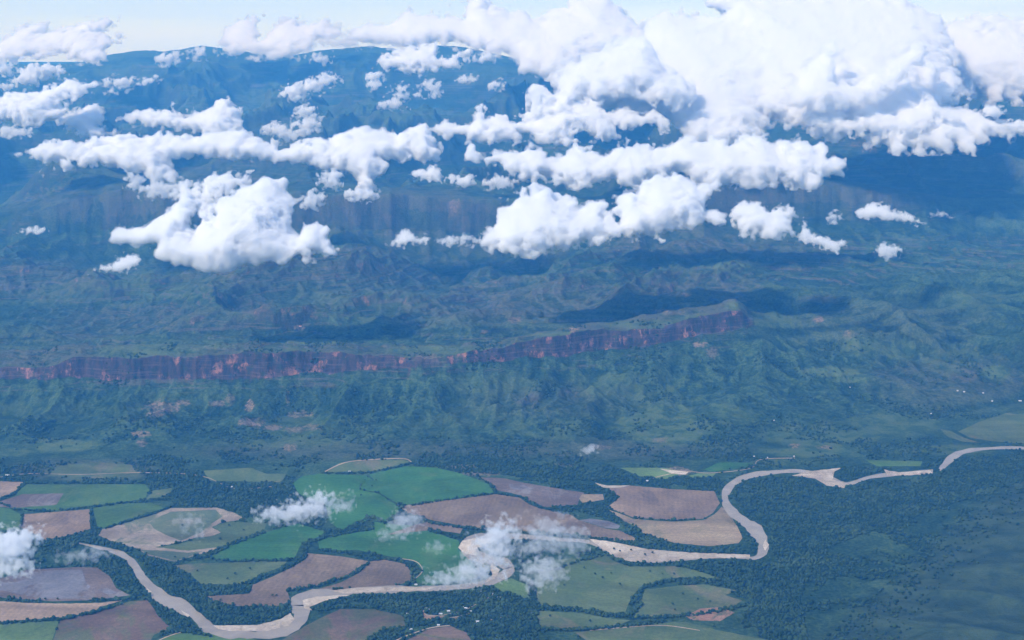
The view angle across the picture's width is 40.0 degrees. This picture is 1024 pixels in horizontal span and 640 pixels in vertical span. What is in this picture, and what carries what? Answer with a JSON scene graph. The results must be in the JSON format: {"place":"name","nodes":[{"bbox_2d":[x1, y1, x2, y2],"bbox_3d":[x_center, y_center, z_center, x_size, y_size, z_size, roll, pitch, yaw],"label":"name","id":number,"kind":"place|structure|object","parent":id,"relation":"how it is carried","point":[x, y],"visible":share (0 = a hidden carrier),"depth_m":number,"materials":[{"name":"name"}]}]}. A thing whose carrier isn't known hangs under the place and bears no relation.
{"place":"outdoors","nodes":[
{"label":"outdoors","id":0,"kind":"place"},
{"bbox_2d":[0,507,21,529],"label":"green field","id":1,"kind":"structure","parent":0,"point":[9,519],"depth_m":8029.97,"materials":[{"name":"green plant"}]},
{"bbox_2d":[0,481,22,496],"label":"ploughed field","id":2,"kind":"structure","parent":0,"point":[7,488],"depth_m":8600.60,"materials":[{"name":"beige soil"}]},
{"bbox_2d":[0,493,62,507],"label":"ploughed field","id":3,"kind":"structure","parent":0,"point":[24,500],"depth_m":8359.27,"materials":[{"name":"soil"}]},
{"bbox_2d":[22,509,89,539],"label":"ploughed field","id":4,"kind":"structure","parent":0,"point":[44,525],"depth_m":7963.91,"materials":[{"name":"brown soil"}]},
{"bbox_2d":[0,600,121,621],"bbox_3d":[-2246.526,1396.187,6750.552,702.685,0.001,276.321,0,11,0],"label":"ploughed field","id":5,"kind":"structure","parent":0,"point":[15,611],"depth_m":6767.07,"materials":[{"name":"beige soil"}]},
{"bbox_2d":[0,567,128,600],"bbox_3d":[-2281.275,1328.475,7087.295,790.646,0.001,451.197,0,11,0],"label":"ploughed field","id":6,"kind":"structure","parent":0,"point":[96,579],"depth_m":7050.41,"materials":[{"name":"soil"}]},
{"bbox_2d":[0,570,89,598],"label":"puddle water","id":7,"kind":"structure","parent":6,"relation":"on","point":[65,584],"depth_m":7075.57,"materials":[{"name":"grey liquid"}]},
{"bbox_2d":[98,588,116,594],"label":"puddle water","id":8,"kind":"structure","parent":6,"relation":"on","point":[107,591],"depth_m":6986.21,"materials":[{"name":"grey liquid"}]},
{"bbox_2d":[11,484,148,511],"bbox_3d":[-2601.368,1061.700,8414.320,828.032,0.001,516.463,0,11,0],"label":"green field","id":9,"kind":"structure","parent":0,"point":[77,495],"depth_m":8506.15,"materials":[{"name":"green plant"}]},
{"bbox_2d":[53,600,168,639],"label":"ploughed field","id":10,"kind":"structure","parent":0,"point":[135,620],"depth_m":6594.23,"materials":[{"name":"red soil"}]},
{"bbox_2d":[93,503,162,528],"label":"green field","id":11,"kind":"structure","parent":0,"point":[105,516],"depth_m":8165.38,"materials":[{"name":"green plant"}]},
{"bbox_2d":[2,472,270,488],"bbox_3d":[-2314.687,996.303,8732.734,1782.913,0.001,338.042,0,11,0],"label":"dirt track","id":12,"kind":"structure","parent":0,"point":[123,472],"depth_m":8872.14,"materials":[{"name":"beige soil"}]},
{"bbox_2d":[99,508,245,560],"bbox_3d":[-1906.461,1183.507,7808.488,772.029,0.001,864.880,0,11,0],"label":"ploughed field","id":13,"kind":"structure","parent":0,"point":[142,533],"depth_m":7803.44,"materials":[{"name":"soil"}]},
{"bbox_2d":[162,631,254,639],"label":"green field","id":14,"kind":"structure","parent":0,"point":[185,635],"depth_m":6451.42,"materials":[{"name":"green plant"}]},
{"bbox_2d":[214,613,293,630],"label":"sand","id":15,"kind":"structure","parent":0,"point":[287,620],"depth_m":6569.64,"materials":[{"name":"beige sand"}]},
{"bbox_2d":[209,523,322,560],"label":"green field","id":16,"kind":"structure","parent":0,"point":[284,542],"depth_m":7619.20,"materials":[{"name":"green plant"}]},
{"bbox_2d":[208,553,367,605],"bbox_3d":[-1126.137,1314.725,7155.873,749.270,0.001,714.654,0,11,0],"label":"ploughed field","id":17,"kind":"structure","parent":0,"point":[315,569],"depth_m":7154.71,"materials":[{"name":"brown soil"}]},
{"bbox_2d":[303,595,347,609],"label":"sand","id":18,"kind":"structure","parent":0,"point":[308,602],"depth_m":6872.80,"materials":[{"name":"beige sand"}]},
{"bbox_2d":[283,609,404,639],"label":"ploughed field","id":19,"kind":"structure","parent":0,"point":[351,624],"depth_m":6583.00,"materials":[{"name":"red soil"}]},
{"bbox_2d":[293,474,398,528],"bbox_3d":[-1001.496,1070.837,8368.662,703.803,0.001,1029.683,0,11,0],"label":"green field","id":20,"kind":"structure","parent":0,"point":[343,500],"depth_m":8413.62,"materials":[{"name":"green plant"}]},
{"bbox_2d":[319,559,410,589],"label":"ploughed field","id":21,"kind":"structure","parent":0,"point":[383,572],"depth_m":7181.23,"materials":[{"name":"brown soil"}]},
{"bbox_2d":[325,458,410,471],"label":"dirt track","id":22,"kind":"structure","parent":0,"point":[368,459],"depth_m":9144.74,"materials":[{"name":"brown soil"}]},
{"bbox_2d":[330,587,434,592],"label":"sand","id":23,"kind":"structure","parent":0,"point":[365,589],"depth_m":7009.62,"materials":[{"name":"beige sand"}]},
{"bbox_2d":[318,522,475,585],"bbox_3d":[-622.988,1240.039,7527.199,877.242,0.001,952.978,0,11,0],"label":"green field","id":24,"kind":"structure","parent":0,"point":[439,558],"depth_m":7574.43,"materials":[{"name":"green plant"}]},
{"bbox_2d":[397,625,449,639],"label":"dirt track","id":25,"kind":"structure","parent":0,"point":[425,629],"depth_m":6546.66,"materials":[{"name":"beige soil"}]},
{"bbox_2d":[361,466,492,505],"bbox_3d":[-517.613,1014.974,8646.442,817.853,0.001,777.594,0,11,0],"label":"green field","id":26,"kind":"structure","parent":0,"point":[406,485],"depth_m":8638.81,"materials":[{"name":"green plant"}]},
{"bbox_2d":[422,610,442,618],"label":"bare ground","id":27,"kind":"structure","parent":0,"point":[426,616],"depth_m":6684.70,"materials":[{"name":"brown soil"}]},
{"bbox_2d":[408,626,470,639],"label":"ploughed field","id":28,"kind":"structure","parent":0,"point":[448,633],"depth_m":6472.97,"materials":[{"name":"red soil"}]},
{"bbox_2d":[458,538,490,554],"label":"sand","id":29,"kind":"structure","parent":0,"point":[469,546],"depth_m":7631.38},
{"bbox_2d":[486,564,499,581],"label":"sand","id":30,"kind":"structure","parent":0,"point":[494,570],"depth_m":7245.74,"materials":[{"name":"beige sand"}]},
{"bbox_2d":[79,469,932,638],"bbox_3d":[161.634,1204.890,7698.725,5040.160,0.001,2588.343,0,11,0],"label":"river","id":31,"kind":"structure","parent":0,"point":[754,529],"depth_m":7179.48,"materials":[{"name":"liquid"}]},
{"bbox_2d":[0,221,1023,461],"bbox_3d":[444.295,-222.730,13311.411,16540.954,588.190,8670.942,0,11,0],"label":"hills","id":32,"kind":"structure","parent":0,"point":[930,298],"depth_m":11363.24,"materials":[{"name":"green plant"}]},
{"bbox_2d":[0,45,1023,262],"bbox_3d":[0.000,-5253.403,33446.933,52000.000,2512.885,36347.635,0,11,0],"label":"mountains","id":33,"kind":"structure","parent":0,"point":[460,153],"depth_m":21135.28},
{"bbox_2d":[0,399,1023,639],"bbox_3d":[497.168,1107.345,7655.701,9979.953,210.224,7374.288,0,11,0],"label":"ground","id":34,"kind":"structure","parent":0,"point":[984,600],"depth_m":7711.15,"materials":[{"name":"green plant"}]},
{"bbox_2d":[0,621,58,639],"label":"pasture","id":35,"kind":"structure","parent":34,"relation":"on","point":[31,631],"depth_m":6516.56,"materials":[{"name":"green plant"}]},
{"bbox_2d":[48,462,135,478],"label":"pasture","id":36,"kind":"structure","parent":34,"relation":"on","point":[95,470],"depth_m":8937.52,"materials":[{"name":"green plant"}]},
{"bbox_2d":[146,488,171,499],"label":"pasture","id":37,"kind":"structure","parent":34,"relation":"on","point":[156,493],"depth_m":8505.65,"materials":[{"name":"green plant"}]},
{"bbox_2d":[141,550,201,560],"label":"rough pasture","id":38,"kind":"structure","parent":34,"relation":"on","point":[170,555],"depth_m":7485.90,"materials":[{"name":"green plant"}]},
{"bbox_2d":[149,510,221,540],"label":"rough pasture","id":39,"kind":"structure","parent":34,"relation":"on","point":[193,522],"depth_m":7979.48,"materials":[{"name":"green plant"}]},
{"bbox_2d":[161,522,266,550],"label":"pasture","id":40,"kind":"structure","parent":34,"relation":"on","point":[232,531],"depth_m":7756.54,"materials":[{"name":"green plant"}]},
{"bbox_2d":[176,561,285,583],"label":"pasture","id":41,"kind":"structure","parent":34,"relation":"on","point":[214,573],"depth_m":7262.04,"materials":[{"name":"green plant"}]},
{"bbox_2d":[204,468,285,481],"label":"pasture","id":42,"kind":"structure","parent":34,"relation":"on","point":[246,474],"depth_m":8835.59,"materials":[{"name":"green plant"}]},
{"bbox_2d":[327,460,408,471],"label":"pasture","id":43,"kind":"structure","parent":34,"relation":"on","point":[365,466],"depth_m":9041.88,"materials":[{"name":"green plant"}]},
{"bbox_2d":[388,521,461,534],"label":"rough pasture","id":44,"kind":"structure","parent":34,"relation":"on","point":[424,527],"depth_m":7881.91,"materials":[{"name":"green plant"}]},
{"bbox_2d":[494,578,528,597],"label":"pasture","id":45,"kind":"structure","parent":34,"relation":"on","point":[518,588],"depth_m":7037.53,"materials":[{"name":"green plant"}]},
{"bbox_2d":[0,319,1023,639],"bbox_3d":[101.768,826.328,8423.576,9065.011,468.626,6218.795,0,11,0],"label":"forest","id":46,"kind":"object","parent":34,"relation":"on","point":[760,589],"visible":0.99,"depth_m":7898.31,"materials":[{"name":"green plant"}]},
{"bbox_2d":[537,611,629,628],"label":"pasture","id":47,"kind":"structure","parent":34,"relation":"on","point":[564,619],"depth_m":6639.37,"materials":[{"name":"green plant"}]},
{"bbox_2d":[580,519,619,528],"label":"puddle water","id":48,"kind":"structure","parent":34,"relation":"on","point":[606,524],"depth_m":7963.04,"materials":[{"name":"grey liquid"}]},
{"bbox_2d":[536,555,716,612],"bbox_3d":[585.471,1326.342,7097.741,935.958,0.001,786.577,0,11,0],"label":"pasture","id":49,"kind":"structure","parent":34,"relation":"on","point":[586,587],"depth_m":7128.18,"materials":[{"name":"green plant"}]},
{"bbox_2d":[622,468,678,478],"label":"pasture","id":50,"kind":"structure","parent":34,"relation":"on","point":[654,472],"depth_m":8896.51,"materials":[{"name":"green plant"}]},
{"bbox_2d":[576,622,766,639],"bbox_3d":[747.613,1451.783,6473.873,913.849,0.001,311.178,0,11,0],"label":"pasture","id":51,"kind":"structure","parent":34,"relation":"on","point":[644,632],"depth_m":6494.62,"materials":[{"name":"green plant"}]},
{"bbox_2d":[634,584,741,617],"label":"pasture","id":52,"kind":"structure","parent":34,"relation":"on","point":[657,601],"depth_m":6887.33,"materials":[{"name":"green plant"}]},
{"bbox_2d":[690,472,715,477],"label":"pasture","id":53,"kind":"structure","parent":34,"relation":"on","point":[705,474],"depth_m":8855.83,"materials":[{"name":"green plant"}]},
{"bbox_2d":[704,462,751,471],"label":"green field","id":54,"kind":"structure","parent":34,"relation":"on","point":[719,466],"depth_m":9020.86,"materials":[{"name":"green plant"}]},
{"bbox_2d":[959,413,1023,442],"bbox_3d":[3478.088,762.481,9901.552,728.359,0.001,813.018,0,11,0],"label":"pasture","id":55,"kind":"structure","parent":34,"relation":"on","point":[1009,427],"depth_m":9871.51,"materials":[{"name":"green plant"}]},
{"bbox_2d":[0,0,1023,61],"label":"sky","id":56,"kind":"structure","parent":0,"point":[30,30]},
{"bbox_2d":[402,494,634,540],"bbox_3d":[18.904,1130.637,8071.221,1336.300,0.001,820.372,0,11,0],"label":"ploughed field","id":57,"kind":"structure","parent":0,"point":[501,512],"depth_m":8080.08,"materials":[{"name":"brown soil"}]},
{"bbox_2d":[481,477,583,506],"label":"ploughed field","id":58,"kind":"structure","parent":0,"point":[543,496],"depth_m":8487.32,"materials":[{"name":"soil"}]},
{"bbox_2d":[509,483,526,489],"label":"puddle water","id":59,"kind":"structure","parent":58,"relation":"on","point":[518,486],"depth_m":8618.73,"materials":[{"name":"grey liquid"}]},
{"bbox_2d":[579,494,603,502],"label":"ploughed field","id":60,"kind":"structure","parent":0,"point":[588,497],"depth_m":8413.56,"materials":[{"name":"soil"}]},
{"bbox_2d":[596,483,628,487],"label":"sand","id":61,"kind":"structure","parent":0,"point":[611,486],"depth_m":8618.66,"materials":[{"name":"beige sand"}]},
{"bbox_2d":[590,625,699,630],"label":"dirt track","id":62,"kind":"structure","parent":0,"point":[646,625],"depth_m":6557.66,"materials":[{"name":"beige soil"}]},
{"bbox_2d":[609,486,719,519],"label":"ploughed field","id":63,"kind":"structure","parent":0,"point":[652,502],"depth_m":8323.14,"materials":[{"name":"brown soil"}]},
{"bbox_2d":[590,539,749,561],"bbox_3d":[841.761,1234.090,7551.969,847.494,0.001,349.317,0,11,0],"label":"sand","id":64,"kind":"structure","parent":0,"point":[635,554],"depth_m":7483.95,"materials":[{"name":"beige sand"}]},
{"bbox_2d":[662,469,687,474],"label":"sand","id":65,"kind":"structure","parent":0,"point":[675,471],"depth_m":8916.32,"materials":[{"name":"beige sand"}]},
{"bbox_2d":[610,507,741,545],"bbox_3d":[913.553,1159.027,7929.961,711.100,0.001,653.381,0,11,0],"label":"ploughed field","id":66,"kind":"structure","parent":0,"point":[719,527],"depth_m":7866.68,"materials":[{"name":"brown soil"}]},
{"bbox_2d":[686,607,734,620],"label":"bare ground","id":67,"kind":"structure","parent":0,"point":[719,616],"depth_m":6696.27,"materials":[{"name":"brown soil"}]},
{"bbox_2d":[657,458,775,476],"bbox_3d":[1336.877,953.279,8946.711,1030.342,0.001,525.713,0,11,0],"label":"dirt track","id":68,"kind":"structure","parent":0,"point":[715,472],"depth_m":8913.01,"materials":[{"name":"brown soil"}]},
{"bbox_2d":[763,540,768,549],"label":"sand","id":69,"kind":"structure","parent":0,"point":[765,545],"depth_m":7616.33,"materials":[{"name":"beige sand"}]},
{"bbox_2d":[792,468,848,487],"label":"sand","id":70,"kind":"structure","parent":0,"point":[825,476],"depth_m":8812.65,"materials":[{"name":"beige sand"}]},
{"bbox_2d":[866,460,921,465],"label":"green field","id":71,"kind":"structure","parent":0,"point":[894,463],"depth_m":9084.23,"materials":[{"name":"green plant"}]},
{"bbox_2d":[885,470,931,475],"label":"sand","id":72,"kind":"structure","parent":0,"point":[891,473],"depth_m":8893.60,"materials":[{"name":"beige sand"}]},
{"bbox_2d":[941,429,978,442],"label":"pasture","id":73,"kind":"structure","parent":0,"point":[950,434],"depth_m":9698.45,"materials":[{"name":"green plant"}]},
{"bbox_2d":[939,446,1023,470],"bbox_3d":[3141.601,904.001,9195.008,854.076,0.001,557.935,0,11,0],"label":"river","id":74,"kind":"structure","parent":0,"point":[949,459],"depth_m":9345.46,"materials":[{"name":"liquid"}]}
]}

